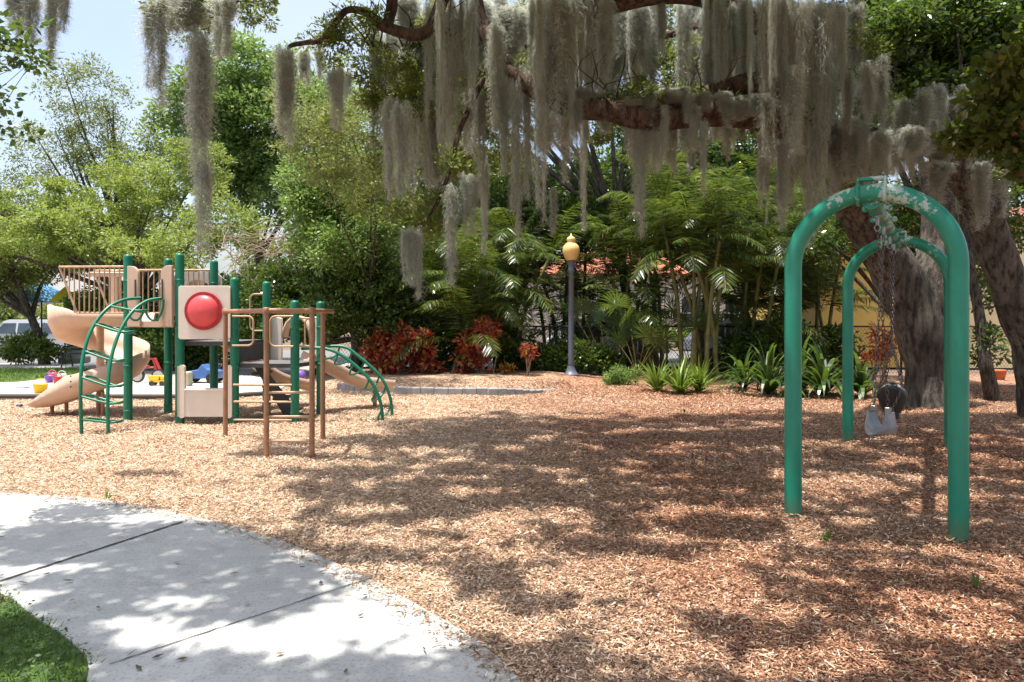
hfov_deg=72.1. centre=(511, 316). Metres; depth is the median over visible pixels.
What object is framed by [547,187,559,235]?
spanish moss
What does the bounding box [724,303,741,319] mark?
window
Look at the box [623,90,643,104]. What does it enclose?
spanish moss
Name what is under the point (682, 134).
spanish moss
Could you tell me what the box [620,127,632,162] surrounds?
spanish moss
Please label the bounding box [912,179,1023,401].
slim tree
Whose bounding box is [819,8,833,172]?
spanish moss
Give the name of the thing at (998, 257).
leaning oak
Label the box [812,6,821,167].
spanish moss
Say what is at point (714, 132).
spanish moss
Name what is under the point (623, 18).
spanish moss
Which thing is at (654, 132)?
spanish moss
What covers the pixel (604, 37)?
spanish moss
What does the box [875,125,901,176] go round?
spanish moss
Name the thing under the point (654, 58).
spanish moss
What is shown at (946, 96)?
spanish moss
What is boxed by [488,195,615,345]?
areca palm
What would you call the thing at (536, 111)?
spanish moss
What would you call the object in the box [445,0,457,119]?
spanish moss
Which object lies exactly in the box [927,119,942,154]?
spanish moss
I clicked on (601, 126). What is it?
spanish moss
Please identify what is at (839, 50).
spanish moss
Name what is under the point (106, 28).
sky
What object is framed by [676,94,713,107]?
spanish moss
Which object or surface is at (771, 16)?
spanish moss
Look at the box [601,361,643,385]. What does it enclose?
fern bush
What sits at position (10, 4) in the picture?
spanish moss
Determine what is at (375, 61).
spanish moss
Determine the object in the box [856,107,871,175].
spanish moss
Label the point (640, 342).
areca palm
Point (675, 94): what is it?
spanish moss
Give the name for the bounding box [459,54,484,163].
spanish moss
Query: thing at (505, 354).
hedge shrub
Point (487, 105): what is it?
spanish moss
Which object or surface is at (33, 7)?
spanish moss
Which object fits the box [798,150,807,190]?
spanish moss
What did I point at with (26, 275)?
leaf tree
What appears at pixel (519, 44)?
spanish moss
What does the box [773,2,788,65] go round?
spanish moss
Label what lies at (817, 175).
spanish moss
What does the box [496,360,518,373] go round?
croton
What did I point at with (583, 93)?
spanish moss
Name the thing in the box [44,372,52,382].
toy bucket
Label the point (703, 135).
spanish moss
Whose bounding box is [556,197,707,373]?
areca palm
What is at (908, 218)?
understorey tree
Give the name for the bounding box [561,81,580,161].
spanish moss
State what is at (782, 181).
spanish moss
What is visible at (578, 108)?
spanish moss
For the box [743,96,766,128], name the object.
spanish moss
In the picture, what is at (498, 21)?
spanish moss
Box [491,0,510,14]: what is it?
spanish moss
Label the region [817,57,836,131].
spanish moss
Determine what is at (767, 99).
spanish moss
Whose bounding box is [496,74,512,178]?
spanish moss
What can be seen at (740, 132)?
spanish moss
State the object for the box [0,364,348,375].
garden path
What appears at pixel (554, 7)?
spanish moss
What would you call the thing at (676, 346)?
garden shrub
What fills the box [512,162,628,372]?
areca palm
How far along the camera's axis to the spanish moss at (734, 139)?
9.50 m
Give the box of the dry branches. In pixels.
[185,199,305,290]
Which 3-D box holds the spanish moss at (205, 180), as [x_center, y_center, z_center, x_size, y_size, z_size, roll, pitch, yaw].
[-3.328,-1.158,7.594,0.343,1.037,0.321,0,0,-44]
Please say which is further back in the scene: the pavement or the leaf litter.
the pavement
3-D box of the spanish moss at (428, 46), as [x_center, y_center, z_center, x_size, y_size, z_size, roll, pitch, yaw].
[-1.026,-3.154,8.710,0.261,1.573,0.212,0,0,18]
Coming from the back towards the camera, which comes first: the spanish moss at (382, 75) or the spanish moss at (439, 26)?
the spanish moss at (382, 75)
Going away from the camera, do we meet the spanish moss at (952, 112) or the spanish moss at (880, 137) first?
the spanish moss at (880, 137)
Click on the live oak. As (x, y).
(919, 308)
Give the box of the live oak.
[137,0,1005,409]
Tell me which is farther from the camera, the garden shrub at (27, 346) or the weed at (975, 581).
the garden shrub at (27, 346)
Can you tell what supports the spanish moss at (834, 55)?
hanging from the live oak
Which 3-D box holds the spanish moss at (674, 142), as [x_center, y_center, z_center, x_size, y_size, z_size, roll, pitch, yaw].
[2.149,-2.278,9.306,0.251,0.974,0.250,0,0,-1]
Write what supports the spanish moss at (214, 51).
hanging from the live oak
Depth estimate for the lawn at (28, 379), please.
16.33 m
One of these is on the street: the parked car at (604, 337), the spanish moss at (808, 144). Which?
the parked car at (604, 337)
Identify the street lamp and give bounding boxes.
[563,233,579,375]
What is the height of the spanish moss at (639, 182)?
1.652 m
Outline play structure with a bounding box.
[27,253,395,434]
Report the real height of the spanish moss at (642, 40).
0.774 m
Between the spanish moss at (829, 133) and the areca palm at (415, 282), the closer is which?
the spanish moss at (829, 133)
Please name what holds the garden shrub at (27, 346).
on the garden path at (249, 371)
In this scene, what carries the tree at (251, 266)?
on the ground at (894, 373)
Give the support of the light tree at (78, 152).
on the ground at (894, 373)
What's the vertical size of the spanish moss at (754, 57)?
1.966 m
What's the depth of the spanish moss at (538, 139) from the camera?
8.31 m
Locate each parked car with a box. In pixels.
[0,319,66,348]
[546,320,669,360]
[683,320,760,353]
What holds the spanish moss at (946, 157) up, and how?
attached to the live oak
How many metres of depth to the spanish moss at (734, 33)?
9.02 m
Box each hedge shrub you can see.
[418,305,536,370]
[514,337,627,373]
[686,307,868,376]
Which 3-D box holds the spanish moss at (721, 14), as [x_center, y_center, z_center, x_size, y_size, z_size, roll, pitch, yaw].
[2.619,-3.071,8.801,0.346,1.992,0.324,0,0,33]
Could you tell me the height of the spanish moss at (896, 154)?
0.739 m
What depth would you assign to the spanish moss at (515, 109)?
8.50 m
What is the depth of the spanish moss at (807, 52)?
8.63 m
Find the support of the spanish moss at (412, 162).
hanging from the live oak
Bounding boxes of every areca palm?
[318,244,453,316]
[372,211,564,371]
[386,198,473,330]
[388,240,542,372]
[406,190,607,370]
[466,277,599,369]
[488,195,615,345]
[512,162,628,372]
[531,261,647,372]
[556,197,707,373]
[580,155,694,370]
[582,247,699,371]
[585,145,696,374]
[596,151,798,380]
[670,194,811,335]
[677,176,839,372]
[681,211,864,372]
[720,154,837,291]
[749,197,888,345]
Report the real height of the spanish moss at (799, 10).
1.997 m
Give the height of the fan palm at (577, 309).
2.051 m
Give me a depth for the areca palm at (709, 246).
16.77 m
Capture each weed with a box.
[105,489,115,498]
[817,527,830,540]
[970,571,988,586]
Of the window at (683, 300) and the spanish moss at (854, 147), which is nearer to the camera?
the spanish moss at (854, 147)
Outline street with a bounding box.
[0,350,690,362]
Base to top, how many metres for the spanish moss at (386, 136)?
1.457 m
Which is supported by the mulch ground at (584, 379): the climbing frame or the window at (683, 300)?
the climbing frame
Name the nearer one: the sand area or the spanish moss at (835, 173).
the spanish moss at (835, 173)
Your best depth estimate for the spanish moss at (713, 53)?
8.84 m
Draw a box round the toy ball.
[299,370,305,378]
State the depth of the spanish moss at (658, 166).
9.41 m
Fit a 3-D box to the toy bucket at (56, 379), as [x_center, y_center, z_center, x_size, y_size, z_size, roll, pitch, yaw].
[-9.951,1.361,15.417,0.194,0.228,0.190,0,0,0]
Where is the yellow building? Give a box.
[749,207,1023,367]
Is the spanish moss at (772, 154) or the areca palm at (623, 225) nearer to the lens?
the spanish moss at (772, 154)
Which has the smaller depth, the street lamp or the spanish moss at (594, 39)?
the spanish moss at (594, 39)
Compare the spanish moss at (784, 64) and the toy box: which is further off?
the toy box
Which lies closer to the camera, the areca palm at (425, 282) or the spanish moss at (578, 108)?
the spanish moss at (578, 108)
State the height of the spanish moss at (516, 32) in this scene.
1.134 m
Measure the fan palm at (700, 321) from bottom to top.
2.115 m
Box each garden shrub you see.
[0,328,71,364]
[668,323,690,350]
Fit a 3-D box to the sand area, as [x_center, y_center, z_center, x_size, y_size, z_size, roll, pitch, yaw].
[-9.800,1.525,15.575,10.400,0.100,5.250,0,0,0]
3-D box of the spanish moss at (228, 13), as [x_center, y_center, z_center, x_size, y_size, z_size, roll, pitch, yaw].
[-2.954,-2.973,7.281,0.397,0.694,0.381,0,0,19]
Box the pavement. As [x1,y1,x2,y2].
[0,363,813,366]
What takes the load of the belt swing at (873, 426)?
hanging from the swing set at (953, 264)
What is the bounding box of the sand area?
[0,374,286,399]
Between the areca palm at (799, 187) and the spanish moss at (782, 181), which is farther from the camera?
the areca palm at (799, 187)
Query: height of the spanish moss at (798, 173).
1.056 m
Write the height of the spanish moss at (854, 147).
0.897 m
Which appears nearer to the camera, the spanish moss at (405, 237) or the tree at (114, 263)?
the spanish moss at (405, 237)
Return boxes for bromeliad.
[633,357,672,390]
[653,355,712,392]
[671,354,705,384]
[673,354,735,390]
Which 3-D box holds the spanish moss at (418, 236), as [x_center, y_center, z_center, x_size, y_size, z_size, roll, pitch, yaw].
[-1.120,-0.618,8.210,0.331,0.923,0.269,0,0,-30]
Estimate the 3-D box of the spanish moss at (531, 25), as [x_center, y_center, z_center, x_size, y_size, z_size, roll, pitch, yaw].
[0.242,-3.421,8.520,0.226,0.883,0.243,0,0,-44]
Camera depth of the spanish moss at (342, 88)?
9.65 m
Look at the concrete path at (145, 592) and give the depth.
3.64 m
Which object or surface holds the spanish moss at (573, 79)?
hanging from the live oak
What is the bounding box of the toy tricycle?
[133,358,163,382]
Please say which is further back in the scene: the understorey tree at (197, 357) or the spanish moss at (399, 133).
the understorey tree at (197, 357)
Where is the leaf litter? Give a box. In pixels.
[0,492,497,680]
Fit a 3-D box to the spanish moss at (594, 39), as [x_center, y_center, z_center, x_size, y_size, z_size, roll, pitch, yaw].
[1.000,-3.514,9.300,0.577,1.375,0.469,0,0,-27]
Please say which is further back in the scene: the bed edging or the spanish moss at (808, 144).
the bed edging
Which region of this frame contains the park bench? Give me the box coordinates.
[60,344,95,367]
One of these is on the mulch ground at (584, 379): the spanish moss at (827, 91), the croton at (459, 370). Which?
the croton at (459, 370)
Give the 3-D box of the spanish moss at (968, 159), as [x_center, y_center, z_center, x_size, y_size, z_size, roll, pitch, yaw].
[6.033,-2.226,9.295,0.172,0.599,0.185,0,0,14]
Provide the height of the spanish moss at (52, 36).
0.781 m
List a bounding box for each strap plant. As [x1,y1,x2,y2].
[705,345,780,392]
[716,332,816,399]
[756,334,840,393]
[770,335,871,398]
[817,351,901,400]
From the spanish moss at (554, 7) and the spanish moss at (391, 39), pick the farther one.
the spanish moss at (391, 39)
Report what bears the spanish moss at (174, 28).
hanging from the live oak
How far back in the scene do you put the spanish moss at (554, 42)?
8.43 m
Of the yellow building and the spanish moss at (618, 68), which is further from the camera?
the yellow building
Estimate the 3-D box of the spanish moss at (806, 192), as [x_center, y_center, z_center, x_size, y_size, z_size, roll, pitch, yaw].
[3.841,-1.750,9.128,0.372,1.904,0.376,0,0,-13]
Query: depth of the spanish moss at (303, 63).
9.45 m
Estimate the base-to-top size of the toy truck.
0.220 m
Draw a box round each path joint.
[0,521,181,580]
[110,574,379,663]
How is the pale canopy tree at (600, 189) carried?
on the ground at (894, 373)
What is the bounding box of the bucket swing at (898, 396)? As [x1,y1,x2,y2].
[873,246,907,418]
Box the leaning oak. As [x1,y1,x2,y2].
[873,77,1023,418]
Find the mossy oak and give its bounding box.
[260,73,417,323]
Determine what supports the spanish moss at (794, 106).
hanging from the live oak
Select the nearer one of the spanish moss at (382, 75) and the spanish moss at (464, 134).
the spanish moss at (464, 134)
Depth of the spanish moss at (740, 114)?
8.48 m
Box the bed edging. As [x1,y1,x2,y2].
[337,382,554,396]
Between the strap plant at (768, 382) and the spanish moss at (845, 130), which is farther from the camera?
the strap plant at (768, 382)
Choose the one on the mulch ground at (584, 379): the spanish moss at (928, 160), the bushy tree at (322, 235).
the bushy tree at (322, 235)
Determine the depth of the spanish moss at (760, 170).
8.76 m
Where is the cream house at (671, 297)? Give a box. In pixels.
[527,247,741,345]
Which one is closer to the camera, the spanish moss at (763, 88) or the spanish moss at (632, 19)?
the spanish moss at (763, 88)
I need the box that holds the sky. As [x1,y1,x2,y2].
[0,0,1023,312]
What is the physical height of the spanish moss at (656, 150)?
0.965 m
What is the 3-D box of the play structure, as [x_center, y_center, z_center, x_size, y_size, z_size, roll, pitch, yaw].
[-4.533,0.326,10.746,5.412,2.472,2.861,0,0,-8]
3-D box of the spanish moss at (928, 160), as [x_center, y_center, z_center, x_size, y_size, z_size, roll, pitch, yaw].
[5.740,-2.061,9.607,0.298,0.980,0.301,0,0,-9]
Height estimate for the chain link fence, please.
1.410 m
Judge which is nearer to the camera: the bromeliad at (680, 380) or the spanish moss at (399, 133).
the spanish moss at (399, 133)
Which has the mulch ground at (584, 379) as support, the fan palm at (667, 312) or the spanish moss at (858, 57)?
the fan palm at (667, 312)
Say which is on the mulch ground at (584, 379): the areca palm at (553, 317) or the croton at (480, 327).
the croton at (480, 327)
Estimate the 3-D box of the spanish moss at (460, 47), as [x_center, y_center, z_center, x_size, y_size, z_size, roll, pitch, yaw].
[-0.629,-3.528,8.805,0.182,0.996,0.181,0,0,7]
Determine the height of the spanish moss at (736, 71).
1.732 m
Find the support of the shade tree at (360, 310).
on the ground at (894, 373)
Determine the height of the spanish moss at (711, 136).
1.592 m
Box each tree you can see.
[0,9,63,159]
[0,50,193,264]
[0,135,277,364]
[0,172,101,364]
[0,297,63,322]
[18,210,201,271]
[59,277,242,370]
[132,26,377,337]
[160,246,425,374]
[224,216,328,292]
[269,143,408,372]
[380,76,567,363]
[394,0,782,370]
[395,159,619,368]
[540,107,893,349]
[598,155,841,318]
[785,169,1023,380]
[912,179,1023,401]
[928,16,1023,182]
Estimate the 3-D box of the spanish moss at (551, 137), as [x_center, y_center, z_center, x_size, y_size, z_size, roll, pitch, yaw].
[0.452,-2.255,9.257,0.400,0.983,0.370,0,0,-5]
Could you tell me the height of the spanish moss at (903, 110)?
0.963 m
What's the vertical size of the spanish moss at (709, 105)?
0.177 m
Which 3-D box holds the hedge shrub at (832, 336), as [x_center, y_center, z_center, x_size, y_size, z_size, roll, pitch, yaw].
[6.552,0.673,17.519,4.585,1.835,1.350,0,0,0]
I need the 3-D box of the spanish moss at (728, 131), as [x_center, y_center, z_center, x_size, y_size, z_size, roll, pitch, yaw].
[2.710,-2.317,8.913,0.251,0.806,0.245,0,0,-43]
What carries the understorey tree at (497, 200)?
on the ground at (894, 373)
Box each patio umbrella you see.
[9,283,67,328]
[49,287,77,348]
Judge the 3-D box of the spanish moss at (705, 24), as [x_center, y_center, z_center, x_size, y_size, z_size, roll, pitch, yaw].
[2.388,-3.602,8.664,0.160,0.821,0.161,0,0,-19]
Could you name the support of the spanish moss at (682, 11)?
hanging from the live oak
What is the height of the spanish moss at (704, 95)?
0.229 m
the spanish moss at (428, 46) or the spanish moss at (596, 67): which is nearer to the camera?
the spanish moss at (428, 46)
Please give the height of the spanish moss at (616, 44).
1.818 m
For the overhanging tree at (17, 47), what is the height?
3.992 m
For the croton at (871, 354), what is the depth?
14.67 m
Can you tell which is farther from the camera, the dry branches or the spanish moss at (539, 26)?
the dry branches
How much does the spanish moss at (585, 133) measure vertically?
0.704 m
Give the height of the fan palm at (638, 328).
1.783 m
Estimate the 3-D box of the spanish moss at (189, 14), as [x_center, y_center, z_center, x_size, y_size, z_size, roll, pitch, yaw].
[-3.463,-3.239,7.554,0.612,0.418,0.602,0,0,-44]
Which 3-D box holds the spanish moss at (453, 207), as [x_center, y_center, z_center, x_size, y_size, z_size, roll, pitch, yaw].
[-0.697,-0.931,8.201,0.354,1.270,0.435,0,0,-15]
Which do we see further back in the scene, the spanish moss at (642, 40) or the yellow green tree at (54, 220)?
the yellow green tree at (54, 220)
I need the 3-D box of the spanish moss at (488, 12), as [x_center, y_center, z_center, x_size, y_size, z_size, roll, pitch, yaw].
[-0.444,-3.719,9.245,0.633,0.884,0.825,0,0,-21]
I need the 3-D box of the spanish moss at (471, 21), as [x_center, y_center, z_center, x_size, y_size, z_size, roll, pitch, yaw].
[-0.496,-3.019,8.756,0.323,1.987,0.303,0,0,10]
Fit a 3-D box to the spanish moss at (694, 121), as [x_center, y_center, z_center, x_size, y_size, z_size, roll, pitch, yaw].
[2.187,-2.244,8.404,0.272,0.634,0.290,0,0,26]
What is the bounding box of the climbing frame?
[222,307,334,457]
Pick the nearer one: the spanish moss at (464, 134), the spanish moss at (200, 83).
the spanish moss at (200, 83)
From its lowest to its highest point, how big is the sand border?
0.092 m
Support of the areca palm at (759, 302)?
on the ground at (894, 373)
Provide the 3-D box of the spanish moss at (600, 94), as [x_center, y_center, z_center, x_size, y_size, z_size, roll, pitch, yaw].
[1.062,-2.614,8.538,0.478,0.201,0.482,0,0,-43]
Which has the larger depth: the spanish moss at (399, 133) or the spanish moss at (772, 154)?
the spanish moss at (772, 154)
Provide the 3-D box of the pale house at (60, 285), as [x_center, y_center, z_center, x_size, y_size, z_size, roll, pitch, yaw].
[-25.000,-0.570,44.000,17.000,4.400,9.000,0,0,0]
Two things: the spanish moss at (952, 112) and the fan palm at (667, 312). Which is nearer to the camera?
the spanish moss at (952, 112)
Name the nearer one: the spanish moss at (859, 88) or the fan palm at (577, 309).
the spanish moss at (859, 88)
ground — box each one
[0,369,1023,681]
[283,318,1013,375]
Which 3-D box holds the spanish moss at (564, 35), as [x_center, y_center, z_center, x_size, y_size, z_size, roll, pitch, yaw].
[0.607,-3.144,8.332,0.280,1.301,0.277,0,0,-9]
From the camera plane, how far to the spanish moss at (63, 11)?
6.49 m
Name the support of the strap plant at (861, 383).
on the mulch ground at (584, 379)
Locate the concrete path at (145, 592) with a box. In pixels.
[0,493,520,681]
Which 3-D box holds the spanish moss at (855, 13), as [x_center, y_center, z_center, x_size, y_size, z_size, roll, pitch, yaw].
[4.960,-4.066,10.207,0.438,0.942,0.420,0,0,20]
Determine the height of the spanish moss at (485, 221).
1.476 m
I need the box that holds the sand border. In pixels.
[0,391,261,398]
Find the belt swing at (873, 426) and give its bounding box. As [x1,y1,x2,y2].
[864,228,896,435]
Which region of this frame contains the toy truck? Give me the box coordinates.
[147,375,163,385]
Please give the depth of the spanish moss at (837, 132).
9.47 m
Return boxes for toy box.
[186,371,192,385]
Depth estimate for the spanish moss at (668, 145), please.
9.29 m
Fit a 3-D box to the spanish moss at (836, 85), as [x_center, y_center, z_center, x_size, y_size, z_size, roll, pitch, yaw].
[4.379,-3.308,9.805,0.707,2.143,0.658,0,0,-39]
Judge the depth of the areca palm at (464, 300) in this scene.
16.89 m
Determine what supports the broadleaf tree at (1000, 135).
on the mulch ground at (584, 379)
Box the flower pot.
[995,369,1006,379]
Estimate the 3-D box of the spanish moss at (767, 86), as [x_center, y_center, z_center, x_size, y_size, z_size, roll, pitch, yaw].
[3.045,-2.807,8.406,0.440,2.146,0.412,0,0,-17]
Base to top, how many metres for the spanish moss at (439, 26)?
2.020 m
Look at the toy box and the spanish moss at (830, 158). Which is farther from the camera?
the toy box
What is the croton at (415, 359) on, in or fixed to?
on the mulch ground at (584, 379)
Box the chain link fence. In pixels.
[315,325,1011,375]
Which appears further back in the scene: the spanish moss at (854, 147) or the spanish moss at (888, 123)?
the spanish moss at (888, 123)
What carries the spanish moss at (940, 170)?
attached to the live oak
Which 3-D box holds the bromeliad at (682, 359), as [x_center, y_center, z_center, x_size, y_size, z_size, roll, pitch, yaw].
[3.830,1.168,15.606,1.288,0.707,1.143,0,0,0]
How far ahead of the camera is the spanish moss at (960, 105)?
9.41 m
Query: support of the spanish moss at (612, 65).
hanging from the live oak
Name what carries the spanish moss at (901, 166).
hanging from the live oak
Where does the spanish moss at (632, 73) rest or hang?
attached to the live oak
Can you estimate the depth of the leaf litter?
3.45 m
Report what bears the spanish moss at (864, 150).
hanging from the live oak
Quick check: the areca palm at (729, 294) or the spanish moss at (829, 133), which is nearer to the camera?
the spanish moss at (829, 133)
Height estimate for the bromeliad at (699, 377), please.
0.787 m
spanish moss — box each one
[0,0,27,36]
[15,0,44,49]
[40,0,65,68]
[52,0,74,36]
[133,0,179,111]
[164,0,214,34]
[164,1,181,36]
[172,26,223,190]
[187,163,217,255]
[205,0,244,61]
[211,16,225,56]
[263,45,302,148]
[296,49,313,80]
[302,48,313,87]
[311,46,326,79]
[323,66,349,132]
[335,63,346,109]
[344,70,354,99]
[364,30,386,157]
[377,94,397,204]
[378,34,388,118]
[382,32,403,90]
[384,96,419,214]
[393,47,416,149]
[394,0,424,52]
[395,22,415,148]
[397,228,415,282]
[402,112,421,216]
[404,225,425,300]
[411,43,441,196]
[413,11,435,98]
[420,103,450,188]
[421,0,436,121]
[431,0,468,188]
[432,0,447,155]
[433,59,444,117]
[435,182,462,290]
[442,87,454,153]
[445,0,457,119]
[455,3,476,148]
[455,172,485,237]
[456,0,465,72]
[457,0,500,66]
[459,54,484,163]
[460,0,480,150]
[473,85,487,221]
[478,157,492,259]
[483,53,491,118]
[485,10,508,86]
[485,20,509,133]
[488,1,529,88]
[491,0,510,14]
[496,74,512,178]
[499,27,517,95]
[506,77,526,244]
[516,1,526,70]
[520,0,535,71]
[520,66,534,201]
[526,0,537,67]
[527,34,552,229]
[530,0,547,89]
[531,71,541,136]
[532,113,558,178]
[533,0,586,151]
[542,1,557,119]
[545,54,555,146]
[546,0,559,78]
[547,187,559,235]
[555,0,572,103]
[556,117,572,184]
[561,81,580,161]
[563,0,581,149]
[566,97,586,131]
[575,19,601,91]
[575,87,593,100]
[576,0,585,87]
[577,120,590,234]
[579,120,591,145]
[582,0,596,123]
[589,90,616,100]
[592,0,621,91]
[593,40,598,91]
[595,29,609,135]
[597,98,613,135]
[607,13,623,94]
[607,52,617,94]
[612,33,624,97]
[613,11,629,91]
[617,97,645,108]
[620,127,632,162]
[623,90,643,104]
[624,8,644,85]
[626,15,637,87]
[626,129,651,239]
[636,6,656,66]
[636,101,662,176]
[638,7,649,61]
[638,17,656,88]
[641,91,660,126]
[646,5,662,84]
[647,136,665,173]
[651,0,669,60]
[653,131,661,173]
[654,85,697,104]
[656,103,671,161]
[659,130,672,165]
[668,129,678,178]
[669,4,697,89]
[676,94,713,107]
[676,128,688,155]
[680,92,697,123]
[682,128,698,175]
[683,5,700,52]
[686,29,704,87]
[687,103,704,152]
[690,10,704,86]
[692,7,721,132]
[693,89,712,110]
[696,118,710,196]
[701,0,710,56]
[701,98,713,113]
[707,127,721,144]
[709,0,731,144]
[710,127,720,140]
[711,0,722,81]
[713,90,732,112]
[718,99,740,129]
[719,127,733,163]
[720,1,735,130]
[727,23,753,137]
[728,95,750,113]
[729,2,740,66]
[731,0,755,77]
[731,98,747,121]
[731,128,737,152]
[735,128,749,140]
[743,0,767,134]
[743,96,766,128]
[745,0,755,108]
[752,0,787,170]
[754,130,767,209]
[756,4,768,139]
[758,92,773,111]
[763,150,771,223]
[765,136,777,167]
[766,0,778,85]
[766,1,781,151]
[770,140,794,232]
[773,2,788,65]
[775,0,792,137]
[776,129,800,211]
[778,0,820,177]
[778,64,810,158]
[784,0,805,168]
[785,0,794,69]
[785,0,813,158]
[793,157,801,184]
[795,2,814,104]
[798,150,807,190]
[799,112,820,250]
[801,0,814,86]
[802,0,842,209]
[802,6,818,185]
[806,131,824,235]
[811,98,834,150]
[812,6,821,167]
[813,1,847,125]
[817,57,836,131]
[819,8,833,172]
[823,135,838,168]
[824,118,847,196]
[828,147,845,193]
[830,6,840,127]
[832,0,850,67]
[833,70,858,136]
[836,4,849,118]
[838,112,851,143]
[840,117,871,185]
[841,108,848,180]
[844,0,864,106]
[845,2,869,65]
[850,20,869,86]
[853,103,875,167]
[855,60,881,125]
[855,82,877,104]
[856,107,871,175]
[859,128,869,171]
[860,134,873,184]
[862,127,900,183]
[874,53,893,135]
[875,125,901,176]
[878,140,893,179]
[882,116,889,170]
[886,127,900,180]
[890,97,915,167]
[893,124,933,178]
[897,150,907,172]
[907,143,923,185]
[909,86,939,156]
[913,111,926,177]
[919,159,962,202]
[922,132,937,198]
[925,146,952,162]
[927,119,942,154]
[928,81,948,130]
[931,89,950,130]
[943,94,973,127]
[947,155,978,216]
[950,84,970,139]
[950,120,959,165]
[965,153,971,168]
[965,160,997,233]
[987,158,1014,224]
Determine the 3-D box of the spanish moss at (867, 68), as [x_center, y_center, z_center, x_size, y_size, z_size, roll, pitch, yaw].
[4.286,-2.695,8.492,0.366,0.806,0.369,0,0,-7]
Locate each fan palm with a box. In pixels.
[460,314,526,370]
[561,293,660,364]
[596,271,689,368]
[605,305,675,371]
[641,291,753,366]
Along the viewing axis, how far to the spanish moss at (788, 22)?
8.56 m
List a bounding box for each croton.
[357,318,445,374]
[448,315,503,373]
[451,366,491,373]
[470,331,501,373]
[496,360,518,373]
[517,341,540,374]
[859,320,898,388]
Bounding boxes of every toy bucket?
[32,378,48,392]
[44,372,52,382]
[53,373,62,382]
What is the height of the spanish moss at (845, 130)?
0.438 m
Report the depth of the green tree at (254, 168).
23.96 m
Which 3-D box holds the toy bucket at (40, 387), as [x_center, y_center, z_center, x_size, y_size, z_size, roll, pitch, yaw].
[-9.077,1.335,13.554,0.281,0.280,0.274,0,0,0]
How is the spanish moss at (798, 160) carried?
hanging from the live oak
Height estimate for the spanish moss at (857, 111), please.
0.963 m
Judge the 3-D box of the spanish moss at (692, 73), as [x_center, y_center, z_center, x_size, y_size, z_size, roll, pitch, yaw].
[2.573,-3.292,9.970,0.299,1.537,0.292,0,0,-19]
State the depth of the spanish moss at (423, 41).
9.77 m
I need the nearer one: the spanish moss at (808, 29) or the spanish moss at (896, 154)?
the spanish moss at (808, 29)
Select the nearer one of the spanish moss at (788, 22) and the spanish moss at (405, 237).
the spanish moss at (405, 237)
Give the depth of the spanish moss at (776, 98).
10.07 m
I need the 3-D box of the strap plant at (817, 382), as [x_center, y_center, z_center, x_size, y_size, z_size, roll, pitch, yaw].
[5.928,1.002,13.407,2.004,1.265,1.757,0,0,44]
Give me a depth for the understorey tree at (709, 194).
20.61 m
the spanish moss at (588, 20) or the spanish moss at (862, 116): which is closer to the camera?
the spanish moss at (588, 20)
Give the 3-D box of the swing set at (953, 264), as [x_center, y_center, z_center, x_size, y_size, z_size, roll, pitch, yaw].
[3.537,0.293,6.626,1.168,2.574,3.984,0,0,31]
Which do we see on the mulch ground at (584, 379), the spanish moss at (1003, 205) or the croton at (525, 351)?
the croton at (525, 351)
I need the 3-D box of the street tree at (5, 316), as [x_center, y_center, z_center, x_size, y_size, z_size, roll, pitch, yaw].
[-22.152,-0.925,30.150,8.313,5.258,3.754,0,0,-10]
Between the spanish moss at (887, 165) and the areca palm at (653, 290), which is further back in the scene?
the areca palm at (653, 290)
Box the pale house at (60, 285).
[2,272,174,318]
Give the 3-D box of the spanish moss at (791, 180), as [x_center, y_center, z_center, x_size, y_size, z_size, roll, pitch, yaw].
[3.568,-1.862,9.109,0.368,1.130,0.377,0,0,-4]
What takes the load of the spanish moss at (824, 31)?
hanging from the live oak
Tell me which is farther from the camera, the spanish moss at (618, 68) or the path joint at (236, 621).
the spanish moss at (618, 68)
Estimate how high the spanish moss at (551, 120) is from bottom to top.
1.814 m
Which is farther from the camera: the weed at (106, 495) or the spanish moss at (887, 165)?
the spanish moss at (887, 165)
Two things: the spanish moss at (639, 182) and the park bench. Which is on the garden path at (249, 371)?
the park bench
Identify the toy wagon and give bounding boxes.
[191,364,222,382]
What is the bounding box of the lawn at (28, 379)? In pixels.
[0,369,90,381]
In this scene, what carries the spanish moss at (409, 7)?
hanging from the live oak
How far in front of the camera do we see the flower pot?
16.84 m
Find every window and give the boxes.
[680,298,701,325]
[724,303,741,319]
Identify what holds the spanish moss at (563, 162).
hanging from the live oak
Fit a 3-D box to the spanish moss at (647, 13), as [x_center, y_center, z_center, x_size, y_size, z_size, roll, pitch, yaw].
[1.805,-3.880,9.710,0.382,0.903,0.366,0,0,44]
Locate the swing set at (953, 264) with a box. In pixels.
[784,175,969,543]
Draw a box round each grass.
[0,366,90,380]
[0,584,106,681]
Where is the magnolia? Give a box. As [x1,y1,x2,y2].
[835,0,1023,225]
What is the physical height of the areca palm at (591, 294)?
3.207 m

